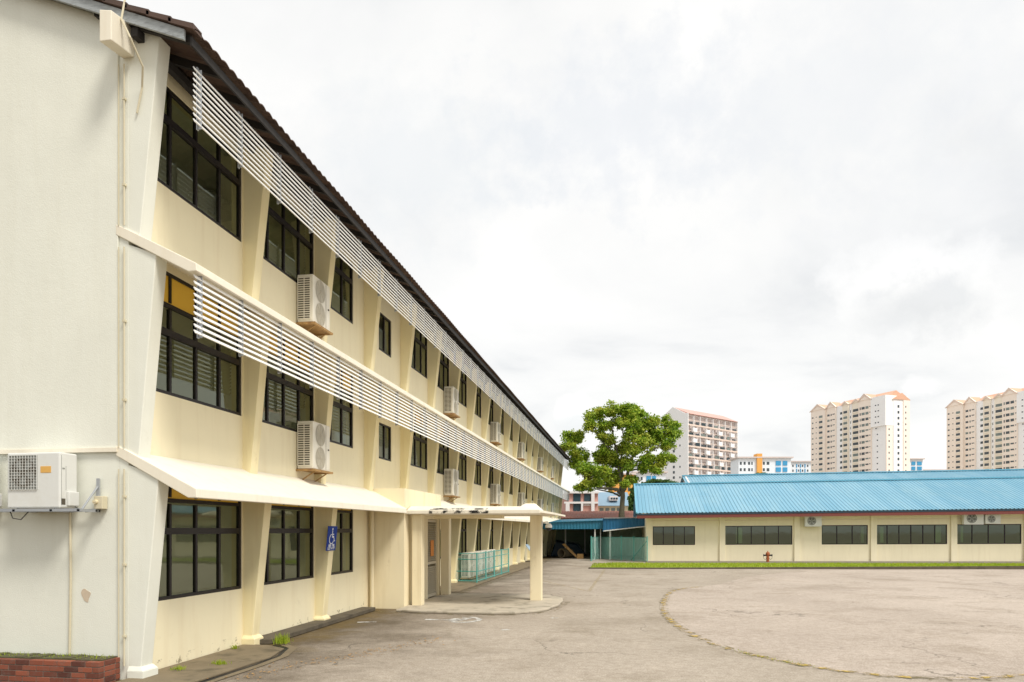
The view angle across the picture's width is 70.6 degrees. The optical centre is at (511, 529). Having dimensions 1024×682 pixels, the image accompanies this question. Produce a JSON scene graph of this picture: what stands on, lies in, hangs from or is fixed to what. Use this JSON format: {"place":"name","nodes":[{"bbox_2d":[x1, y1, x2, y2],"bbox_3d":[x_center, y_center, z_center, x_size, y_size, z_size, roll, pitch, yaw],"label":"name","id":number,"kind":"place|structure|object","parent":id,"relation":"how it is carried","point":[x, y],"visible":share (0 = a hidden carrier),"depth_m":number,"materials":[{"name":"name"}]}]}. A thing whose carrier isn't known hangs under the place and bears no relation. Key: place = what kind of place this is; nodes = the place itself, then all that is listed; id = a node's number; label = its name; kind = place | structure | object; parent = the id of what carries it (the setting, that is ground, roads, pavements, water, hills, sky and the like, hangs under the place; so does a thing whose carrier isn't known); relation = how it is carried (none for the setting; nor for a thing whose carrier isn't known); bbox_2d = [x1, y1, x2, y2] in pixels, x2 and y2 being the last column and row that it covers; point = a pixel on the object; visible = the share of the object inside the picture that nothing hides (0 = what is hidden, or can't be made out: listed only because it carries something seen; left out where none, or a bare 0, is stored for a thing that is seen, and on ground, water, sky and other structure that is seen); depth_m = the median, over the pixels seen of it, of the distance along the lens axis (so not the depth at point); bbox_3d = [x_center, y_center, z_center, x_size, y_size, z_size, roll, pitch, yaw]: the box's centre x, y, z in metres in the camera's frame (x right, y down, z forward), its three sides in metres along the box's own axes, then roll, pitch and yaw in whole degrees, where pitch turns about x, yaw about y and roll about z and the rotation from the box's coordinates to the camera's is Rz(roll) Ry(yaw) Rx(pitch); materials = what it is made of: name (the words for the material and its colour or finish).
{"place":"outdoors","nodes":[
{"label":"outdoors","id":0,"kind":"place"},
{"bbox_2d":[117,644,283,681],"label":"pavement","id":1,"kind":"structure","parent":0,"point":[199,669],"depth_m":11.09,"materials":[{"name":"concrete"}]},
{"bbox_2d":[170,665,185,670],"bbox_3d":[-4.936,2.038,10.678,0.253,0.065,0.247,0,0,-21],"label":"grass tuft","id":2,"kind":"object","parent":1,"relation":"on","point":[180,668],"visible":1,"depth_m":10.71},
{"bbox_2d":[211,659,231,664],"bbox_3d":[-4.487,2.032,11.132,0.332,0.077,0.275,0,0,-17],"label":"grass tuft","id":3,"kind":"object","parent":1,"relation":"on","point":[219,662],"visible":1,"depth_m":11.12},
{"bbox_2d":[201,645,287,681],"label":"drain","id":4,"kind":"object","parent":1,"relation":"on","point":[282,652],"visible":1,"depth_m":11.24,"materials":[{"name":"black concrete"}]},
{"bbox_2d":[440,560,545,594],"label":"pavement","id":5,"kind":"structure","parent":0,"point":[458,586],"depth_m":30.30,"materials":[{"name":"concrete"}]},
{"bbox_2d":[460,552,475,579],"bbox_3d":[-1.789,1.570,29.524,0.440,1.280,0.920,0,0,9],"label":"air conditioner","id":6,"kind":"object","parent":5,"relation":"on","point":[466,567],"visible":0.62,"depth_m":29.11,"materials":[{"name":"metal"}]},
{"bbox_2d":[474,551,481,576],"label":"air conditioner","id":7,"kind":"object","parent":5,"relation":"on","point":[478,573],"visible":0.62,"depth_m":30.52,"materials":[{"name":"metal"}]},
{"bbox_2d":[456,548,508,582],"bbox_3d":[-1.235,1.470,31.378,1.072,1.180,6.956,0,0,9],"label":"teal cage","id":8,"kind":"object","parent":5,"relation":"on","point":[485,566],"visible":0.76,"depth_m":29.11,"materials":[{"name":"teal"}]},
{"bbox_2d":[480,551,484,574],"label":"air conditioner","id":9,"kind":"object","parent":5,"relation":"on","point":[483,564],"visible":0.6,"depth_m":31.56,"materials":[{"name":"metal"}]},
{"bbox_2d":[480,550,490,573],"bbox_3d":[-1.208,1.570,33.016,0.440,1.280,0.920,0,0,9],"label":"air conditioner","id":10,"kind":"object","parent":5,"relation":"on","point":[488,565],"visible":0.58,"depth_m":32.82,"materials":[{"name":"metal"}]},
{"bbox_2d":[489,549,496,572],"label":"air conditioner","id":11,"kind":"object","parent":5,"relation":"on","point":[492,564],"visible":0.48,"depth_m":34.00,"materials":[{"name":"metal"}]},
{"bbox_2d":[557,548,572,557],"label":"drain pipe ring","id":12,"kind":"object","parent":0,"point":[563,553],"visible":0.86,"depth_m":53.71,"materials":[{"name":"concrete"}]},
{"bbox_2d":[115,553,1023,681],"bbox_3d":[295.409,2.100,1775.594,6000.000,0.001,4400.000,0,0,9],"label":"ground","id":13,"kind":"structure","parent":0,"point":[613,625],"depth_m":13.13,"materials":[{"name":"concrete"}]},
{"bbox_2d":[0,651,119,681],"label":"brick planter","id":14,"kind":"object","parent":13,"relation":"on","point":[35,667],"visible":1,"depth_m":9.87,"materials":[{"name":"brick"}]},
{"bbox_2d":[207,644,297,681],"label":"kerb","id":15,"kind":"structure","parent":13,"relation":"on","point":[289,651],"depth_m":11.39,"materials":[{"name":"concrete"}]},
{"bbox_2d":[271,631,291,643],"bbox_3d":[-4.186,1.960,13.215,0.408,0.219,0.456,0,0,9],"label":"grass tuft","id":16,"kind":"object","parent":13,"relation":"on","point":[279,640],"visible":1,"depth_m":13.18,"materials":[{"name":"plant"}]},
{"bbox_2d":[0,0,570,679],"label":"three storey building","id":17,"kind":"structure","parent":13,"relation":"on","point":[178,214],"depth_m":11.51,"materials":[{"name":"paint"}]},
{"bbox_2d":[0,452,99,519],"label":"air conditioner","id":18,"kind":"object","parent":17,"relation":"attached to","point":[42,482],"visible":1,"depth_m":9.92,"materials":[{"name":"metal"}]},
{"bbox_2d":[92,496,106,508],"bbox_3d":[-5.756,-0.380,10.094,0.130,0.180,0.155,0,0,9],"label":"junction box","id":19,"kind":"object","parent":17,"relation":"attached to","point":[99,502],"visible":1,"depth_m":10.06,"materials":[{"name":"plastic"}]},
{"bbox_2d":[156,271,240,415],"bbox_3d":[-5.132,-2.985,11.731,0.075,1.870,2.680,0,0,9],"label":"window","id":20,"kind":"structure","parent":17,"relation":"in","point":[179,296],"depth_m":11.70,"materials":[{"name":"brown metal"}]},
{"bbox_2d":[157,87,240,241],"bbox_3d":[-5.132,-5.955,11.731,0.075,1.550,2.680,0,0,9],"label":"window","id":21,"kind":"structure","parent":17,"relation":"in","point":[171,126],"depth_m":11.72,"materials":[{"name":"brown metal"}]},
{"bbox_2d":[158,487,240,600],"bbox_3d":[-5.132,0.120,11.731,0.075,1.880,2.680,0,0,9],"label":"window","id":22,"kind":"structure","parent":17,"relation":"in","point":[174,496],"depth_m":11.75,"materials":[{"name":"brown metal"}]},
{"bbox_2d":[262,332,312,431],"bbox_3d":[-4.639,-2.985,14.691,0.075,1.870,2.680,0,0,9],"label":"window","id":23,"kind":"structure","parent":17,"relation":"in","point":[282,381],"depth_m":14.69,"materials":[{"name":"brown metal"}]},
{"bbox_2d":[263,188,312,282],"bbox_3d":[-4.639,-5.955,14.691,0.075,1.550,2.680,0,0,9],"label":"window","id":24,"kind":"structure","parent":17,"relation":"in","point":[280,219],"depth_m":14.69,"materials":[{"name":"brown metal"}]},
{"bbox_2d":[264,504,312,584],"bbox_3d":[-4.639,0.120,14.691,0.075,1.880,2.680,0,0,9],"label":"window","id":25,"kind":"structure","parent":17,"relation":"in","point":[282,530],"depth_m":14.91,"materials":[{"name":"brown metal"}]},
{"bbox_2d":[296,274,332,338],"bbox_3d":[-4.244,-4.710,15.557,0.440,1.280,0.920,0,0,9],"label":"air conditioner","id":26,"kind":"object","parent":17,"relation":"attached to","point":[313,303],"visible":0.98,"depth_m":15.22,"materials":[{"name":"metal"}]},
{"bbox_2d":[296,421,332,481],"bbox_3d":[-4.244,-1.640,15.557,0.440,1.280,0.920,0,0,9],"label":"air conditioner","id":27,"kind":"object","parent":17,"relation":"attached to","point":[313,446],"visible":0.99,"depth_m":15.16,"materials":[{"name":"metal"}]},
{"bbox_2d":[326,526,337,550],"bbox_3d":[-3.992,0.190,16.012,0.068,0.540,0.500,0,0,9],"label":"parking sign","id":28,"kind":"object","parent":17,"relation":"attached to","point":[331,538],"visible":1,"depth_m":15.99,"materials":[{"name":"metal"}]},
{"bbox_2d":[330,370,352,447],"bbox_3d":[-4.206,-2.985,17.295,0.075,1.870,1.960,0,0,9],"label":"window","id":29,"kind":"structure","parent":17,"relation":"in","point":[340,405],"depth_m":17.71,"materials":[{"name":"brown metal"}]},
{"bbox_2d":[331,509,352,574],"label":"window","id":30,"kind":"structure","parent":17,"relation":"in","point":[341,511],"depth_m":17.70,"materials":[{"name":"brown metal"}]},
{"bbox_2d":[331,253,352,323],"bbox_3d":[-4.206,-5.955,17.295,0.075,1.550,1.960,0,0,9],"label":"window","id":31,"kind":"structure","parent":17,"relation":"in","point":[340,272],"depth_m":17.65,"materials":[{"name":"brown metal"}]},
{"bbox_2d":[379,422,390,460],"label":"window","id":32,"kind":"structure","parent":17,"relation":"in","point":[384,426],"depth_m":20.90,"materials":[{"name":"brown metal"}]},
{"bbox_2d":[379,312,390,357],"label":"window","id":33,"kind":"structure","parent":17,"relation":"in","point":[384,318],"depth_m":20.91,"materials":[{"name":"brown metal"}]},
{"bbox_2d":[410,411,426,469],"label":"window","id":34,"kind":"structure","parent":17,"relation":"in","point":[415,437],"depth_m":24.20,"materials":[{"name":"brown metal"}]},
{"bbox_2d":[411,326,426,377],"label":"window","id":35,"kind":"structure","parent":17,"relation":"in","point":[417,340],"depth_m":24.20,"materials":[{"name":"brown metal"}]},
{"bbox_2d":[437,425,448,474],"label":"window","id":36,"kind":"structure","parent":17,"relation":"in","point":[443,449],"depth_m":27.17,"materials":[{"name":"brown metal"}]},
{"bbox_2d":[437,349,448,390],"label":"window","id":37,"kind":"structure","parent":17,"relation":"in","point":[443,363],"depth_m":27.17,"materials":[{"name":"brown metal"}]},
{"bbox_2d":[443,386,459,419],"bbox_3d":[-2.278,-4.710,27.375,0.440,1.280,0.920,0,0,9],"label":"air conditioner","id":38,"kind":"object","parent":17,"relation":"attached to","point":[451,401],"visible":0.99,"depth_m":26.96,"materials":[{"name":"metal"}]},
{"bbox_2d":[443,469,459,501],"bbox_3d":[-2.278,-1.640,27.375,0.440,1.280,0.920,0,0,9],"label":"air conditioner","id":39,"kind":"object","parent":17,"relation":"attached to","point":[451,483],"visible":0.99,"depth_m":26.96,"materials":[{"name":"metal"}]},
{"bbox_2d":[458,519,466,555],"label":"window","id":40,"kind":"structure","parent":17,"relation":"in","point":[462,529],"depth_m":30.19,"materials":[{"name":"brown metal"}]},
{"bbox_2d":[458,436,466,481],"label":"window","id":41,"kind":"structure","parent":17,"relation":"in","point":[461,457],"depth_m":30.13,"materials":[{"name":"brown metal"}]},
{"bbox_2d":[459,368,466,407],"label":"window","id":42,"kind":"structure","parent":17,"relation":"in","point":[462,380],"depth_m":30.19,"materials":[{"name":"brown metal"}]},
{"bbox_2d":[474,446,480,485],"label":"window","id":43,"kind":"structure","parent":17,"relation":"in","point":[477,463],"depth_m":33.26,"materials":[{"name":"brown metal"}]},
{"bbox_2d":[474,385,480,417],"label":"window","id":44,"kind":"structure","parent":17,"relation":"in","point":[477,394],"depth_m":33.21,"materials":[{"name":"brown metal"}]},
{"bbox_2d":[477,519,480,550],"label":"window","id":45,"kind":"structure","parent":17,"relation":"in","point":[478,519],"depth_m":33.42,"materials":[{"name":"brown metal"}]},
{"bbox_2d":[488,453,492,488],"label":"window","id":46,"kind":"structure","parent":17,"relation":"in","point":[490,469],"depth_m":36.12,"materials":[{"name":"brown metal"}]},
{"bbox_2d":[488,397,492,425],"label":"window","id":47,"kind":"structure","parent":17,"relation":"in","point":[491,405],"depth_m":36.20,"materials":[{"name":"brown metal"}]},
{"bbox_2d":[490,520,492,548],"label":"window","id":48,"kind":"structure","parent":17,"relation":"in","point":[492,520],"depth_m":36.67,"materials":[{"name":"brown metal"}]},
{"bbox_2d":[490,422,501,446],"bbox_3d":[-0.809,-4.710,36.204,0.440,1.280,0.920,0,0,9],"label":"air conditioner","id":49,"kind":"object","parent":17,"relation":"attached to","point":[495,433],"visible":1,"depth_m":35.78,"materials":[{"name":"metal"}]},
{"bbox_2d":[490,484,501,505],"bbox_3d":[-0.809,-1.640,36.204,0.440,1.280,0.920,0,0,9],"label":"air conditioner","id":50,"kind":"object","parent":17,"relation":"attached to","point":[495,495],"visible":0.98,"depth_m":35.78,"materials":[{"name":"metal"}]},
{"bbox_2d":[500,521,503,549],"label":"window","id":51,"kind":"structure","parent":17,"relation":"in","point":[503,521],"depth_m":39.64,"materials":[{"name":"brown metal"}]},
{"bbox_2d":[500,459,503,491],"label":"window","id":52,"kind":"structure","parent":17,"relation":"in","point":[502,474],"depth_m":39.64,"materials":[{"name":"brown metal"}]},
{"bbox_2d":[500,407,503,434],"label":"window","id":53,"kind":"structure","parent":17,"relation":"in","point":[502,407],"depth_m":39.64,"materials":[{"name":"brown metal"}]},
{"bbox_2d":[509,464,512,494],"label":"window","id":54,"kind":"structure","parent":17,"relation":"in","point":[511,481],"depth_m":42.60,"materials":[{"name":"brown metal"}]},
{"bbox_2d":[510,522,512,547],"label":"window","id":55,"kind":"structure","parent":17,"relation":"in","point":[511,542],"depth_m":42.60,"materials":[{"name":"brown metal"}]},
{"bbox_2d":[510,418,512,441],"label":"window","id":56,"kind":"structure","parent":17,"relation":"in","point":[511,432],"depth_m":42.60,"materials":[{"name":"brown metal"}]},
{"bbox_2d":[517,442,524,461],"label":"air conditioner","id":57,"kind":"object","parent":17,"relation":"attached to","point":[521,452],"visible":0.92,"depth_m":44.02,"materials":[{"name":"metal"}]},
{"bbox_2d":[517,492,524,505],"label":"air conditioner","id":58,"kind":"object","parent":17,"relation":"attached to","point":[521,499],"visible":0.62,"depth_m":44.01,"materials":[{"name":"metal"}]},
{"bbox_2d":[537,499,542,509],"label":"air conditioner","id":59,"kind":"object","parent":17,"relation":"attached to","point":[540,503],"visible":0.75,"depth_m":53.19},
{"bbox_2d":[537,457,543,473],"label":"air conditioner","id":60,"kind":"object","parent":17,"relation":"attached to","point":[540,465],"visible":0.93,"depth_m":53.19,"materials":[{"name":"metal"}]},
{"bbox_2d":[260,607,374,644],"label":"kerb","id":61,"kind":"structure","parent":13,"relation":"on","point":[297,630],"depth_m":15.27,"materials":[{"name":"concrete"}]},
{"bbox_2d":[207,637,455,678],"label":"leaf litter","id":62,"kind":"object","parent":13,"relation":"on","point":[336,659],"visible":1,"depth_m":11.68,"materials":[{"name":"plant"}]},
{"bbox_2d":[425,617,480,622],"bbox_3d":[-1.303,2.094,16.771,1.335,0.001,1.007,0,0,-23],"label":"ground marking","id":63,"kind":"object","parent":13,"relation":"on","point":[455,619],"visible":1,"depth_m":16.88,"materials":[{"name":"white paint"}]},
{"bbox_2d":[396,593,562,613],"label":"platform","id":64,"kind":"structure","parent":13,"relation":"on","point":[465,603],"depth_m":19.65,"materials":[{"name":"concrete"}]},
{"bbox_2d":[405,503,564,604],"bbox_3d":[-0.707,0.640,20.792,4.180,2.800,3.812,0,0,9],"label":"entrance porch","id":65,"kind":"object","parent":64,"relation":"on","point":[536,513],"visible":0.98,"depth_m":20.33,"materials":[{"name":"white paint"}]},
{"bbox_2d":[542,521,551,530],"bbox_3d":[1.010,-0.113,20.867,0.292,0.295,0.200,0,0,9],"label":"security camera","id":66,"kind":"object","parent":65,"relation":"attached to","point":[548,526],"visible":1,"depth_m":20.80,"materials":[{"name":"white plastic"}]},
{"bbox_2d":[551,540,586,555],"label":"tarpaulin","id":67,"kind":"object","parent":13,"relation":"on","point":[576,548],"visible":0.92,"depth_m":57.29,"materials":[{"name":"plastic"}]},
{"bbox_2d":[562,544,583,558],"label":"timber plank","id":68,"kind":"object","parent":13,"relation":"on","point":[579,556],"visible":1,"depth_m":52.62,"materials":[{"name":"wood"}]},
{"bbox_2d":[543,517,644,559],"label":"open blue shed","id":69,"kind":"structure","parent":13,"relation":"on","point":[581,532],"depth_m":57.19,"materials":[{"name":"metal"}]},
{"bbox_2d":[591,536,647,561],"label":"chain link fence","id":70,"kind":"object","parent":13,"relation":"on","point":[633,553],"visible":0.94,"depth_m":49.25,"materials":[{"name":"teal"}]},
{"bbox_2d":[559,399,683,517],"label":"spreading tree","id":71,"kind":"object","parent":13,"relation":"on","point":[644,434],"visible":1,"depth_m":68.05,"materials":[{"name":"green plant"}]},
{"bbox_2d":[627,484,633,510],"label":"leafy tree","id":72,"kind":"object","parent":13,"relation":"on","point":[630,498],"visible":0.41,"depth_m":91.79,"materials":[{"name":"green plant"}]},
{"bbox_2d":[641,478,678,482],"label":"leafy tree","id":73,"kind":"object","parent":13,"relation":"on","point":[652,480],"visible":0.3,"depth_m":99.25,"materials":[{"name":"green plant"}]},
{"bbox_2d":[599,563,1002,567],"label":"grass strip","id":74,"kind":"object","parent":13,"relation":"on","point":[733,566],"depth_m":40.98,"materials":[{"name":"plant"}]},
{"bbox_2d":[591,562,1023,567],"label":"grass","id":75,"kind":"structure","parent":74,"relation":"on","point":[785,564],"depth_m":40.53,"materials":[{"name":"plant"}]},
{"bbox_2d":[588,566,1023,568],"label":"kerb","id":76,"kind":"structure","parent":13,"relation":"on","point":[959,567],"depth_m":38.53,"materials":[{"name":"concrete"}]},
{"bbox_2d":[119,0,1023,493],"label":"sky","id":77,"kind":"structure","parent":0,"point":[756,214],"materials":[{"name":"white"}]},
{"bbox_2d":[561,491,598,510],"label":"white house","id":78,"kind":"structure","parent":0,"point":[583,501],"depth_m":100.30,"materials":[{"name":"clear paint"}]},
{"bbox_2d":[573,493,580,501],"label":"window","id":79,"kind":"structure","parent":78,"relation":"in","point":[576,496],"depth_m":100.29,"materials":[{"name":"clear glass"}]},
{"bbox_2d":[573,504,580,510],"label":"window","id":80,"kind":"structure","parent":78,"relation":"in","point":[576,507],"depth_m":100.29,"materials":[{"name":"black glass"}]},
{"bbox_2d":[584,494,590,500],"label":"window","id":81,"kind":"structure","parent":78,"relation":"in","point":[587,497],"depth_m":100.25,"materials":[{"name":"black glass"}]},
{"bbox_2d":[561,511,632,518],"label":"rusty shed","id":82,"kind":"structure","parent":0,"point":[588,514],"depth_m":73.56,"materials":[{"name":"metal"}]},
{"bbox_2d":[598,492,628,510],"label":"blue roof house","id":83,"kind":"structure","parent":0,"point":[607,501],"depth_m":105.20,"materials":[{"name":"clear paint"}]},
{"bbox_2d":[608,473,635,494],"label":"apartment block","id":84,"kind":"structure","parent":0,"point":[627,490],"depth_m":260.00,"materials":[{"name":"orange paint"}]},
{"bbox_2d":[630,471,667,482],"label":"apartment block","id":85,"kind":"structure","parent":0,"point":[644,477],"depth_m":300.00,"materials":[{"name":"white paint"}]},
{"bbox_2d":[663,407,737,482],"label":"balcony slab block","id":86,"kind":"structure","parent":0,"point":[707,443],"depth_m":380.14,"materials":[{"name":"white paint"}]},
{"bbox_2d":[728,454,793,474],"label":"apartment block","id":87,"kind":"structure","parent":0,"point":[757,463],"depth_m":330.00,"materials":[{"name":"white paint"}]},
{"bbox_2d":[791,461,810,472],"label":"apartment block","id":88,"kind":"structure","parent":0,"point":[800,466],"depth_m":440.00,"materials":[{"name":"white paint"}]},
{"bbox_2d":[633,476,1023,560],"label":"blue roof building","id":89,"kind":"structure","parent":0,"point":[914,519],"depth_m":46.23,"materials":[{"name":"beige paint"}]},
{"bbox_2d":[653,526,694,544],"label":"window","id":90,"kind":"structure","parent":89,"relation":"in","point":[662,535],"depth_m":47.17,"materials":[{"name":"glass"}]},
{"bbox_2d":[725,525,791,544],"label":"window","id":91,"kind":"structure","parent":89,"relation":"in","point":[734,535],"depth_m":46.40,"materials":[{"name":"glass"}]},
{"bbox_2d":[804,516,821,526],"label":"air conditioner","id":92,"kind":"object","parent":89,"relation":"attached to","point":[812,521],"visible":0.98,"depth_m":45.42,"materials":[{"name":"white metal"}]},
{"bbox_2d":[822,525,867,544],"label":"window","id":93,"kind":"structure","parent":89,"relation":"in","point":[831,534],"depth_m":45.63,"materials":[{"name":"glass"}]},
{"bbox_2d":[877,524,946,543],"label":"window","id":94,"kind":"structure","parent":89,"relation":"in","point":[936,533],"depth_m":45.05,"materials":[{"name":"glass"}]},
{"bbox_2d":[962,514,983,524],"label":"air conditioner","id":95,"kind":"object","parent":89,"relation":"attached to","point":[972,519],"visible":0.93,"depth_m":44.06,"materials":[{"name":"white metal"}]},
{"bbox_2d":[957,524,1020,543],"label":"window","id":96,"kind":"structure","parent":89,"relation":"in","point":[986,533],"depth_m":44.40,"materials":[{"name":"glass"}]},
{"bbox_2d":[984,515,1000,523],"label":"air conditioner","id":97,"kind":"object","parent":89,"relation":"attached to","point":[992,519],"visible":1,"depth_m":43.91,"materials":[{"name":"white metal"}]},
{"bbox_2d":[646,561,1023,563],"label":"pavement","id":98,"kind":"structure","parent":0,"point":[969,562],"depth_m":44.54,"materials":[{"name":"concrete"}]},
{"bbox_2d":[763,551,772,561],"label":"fire hydrant","id":99,"kind":"object","parent":98,"relation":"on","point":[767,554],"visible":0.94,"depth_m":45.12,"materials":[{"name":"red metal"}]},
{"bbox_2d":[663,569,1023,678],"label":"pavement","id":100,"kind":"structure","parent":0,"point":[952,623],"depth_m":17.09,"materials":[{"name":"concrete"}]},
{"bbox_2d":[661,590,910,677],"bbox_3d":[5.041,2.088,18.484,2.600,0.001,16.430,0,0,5],"label":"ground marking","id":101,"kind":"object","parent":100,"relation":"on","point":[764,656],"visible":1,"depth_m":11.55,"materials":[{"name":"yellow paint"}]},
{"bbox_2d":[660,588,1013,680],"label":"grass","id":102,"kind":"structure","parent":100,"relation":"on","point":[809,664],"depth_m":10.99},
{"bbox_2d":[680,469,1023,482],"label":"blue roof building","id":103,"kind":"structure","parent":0,"point":[858,475],"depth_m":62.36,"materials":[{"name":"metal"}]},
{"bbox_2d":[809,390,909,473],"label":"apartment tower","id":104,"kind":"structure","parent":0,"point":[867,433],"depth_m":365.13,"materials":[{"name":"beige paint"}]},
{"bbox_2d":[812,412,869,473],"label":"window","id":105,"kind":"structure","parent":104,"relation":"in","point":[869,412],"depth_m":375.47,"materials":[{"name":"glass"}]},
{"bbox_2d":[889,405,905,470],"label":"window","id":106,"kind":"structure","parent":104,"relation":"in","point":[897,405],"depth_m":354.71,"materials":[{"name":"glass"}]},
{"bbox_2d":[910,458,924,470],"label":"apartment block","id":107,"kind":"structure","parent":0,"point":[916,464],"depth_m":420.00,"materials":[{"name":"white paint"}]},
{"bbox_2d":[945,388,1023,469],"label":"apartment tower","id":108,"kind":"structure","parent":0,"point":[985,432],"depth_m":362.44,"materials":[{"name":"beige paint"}]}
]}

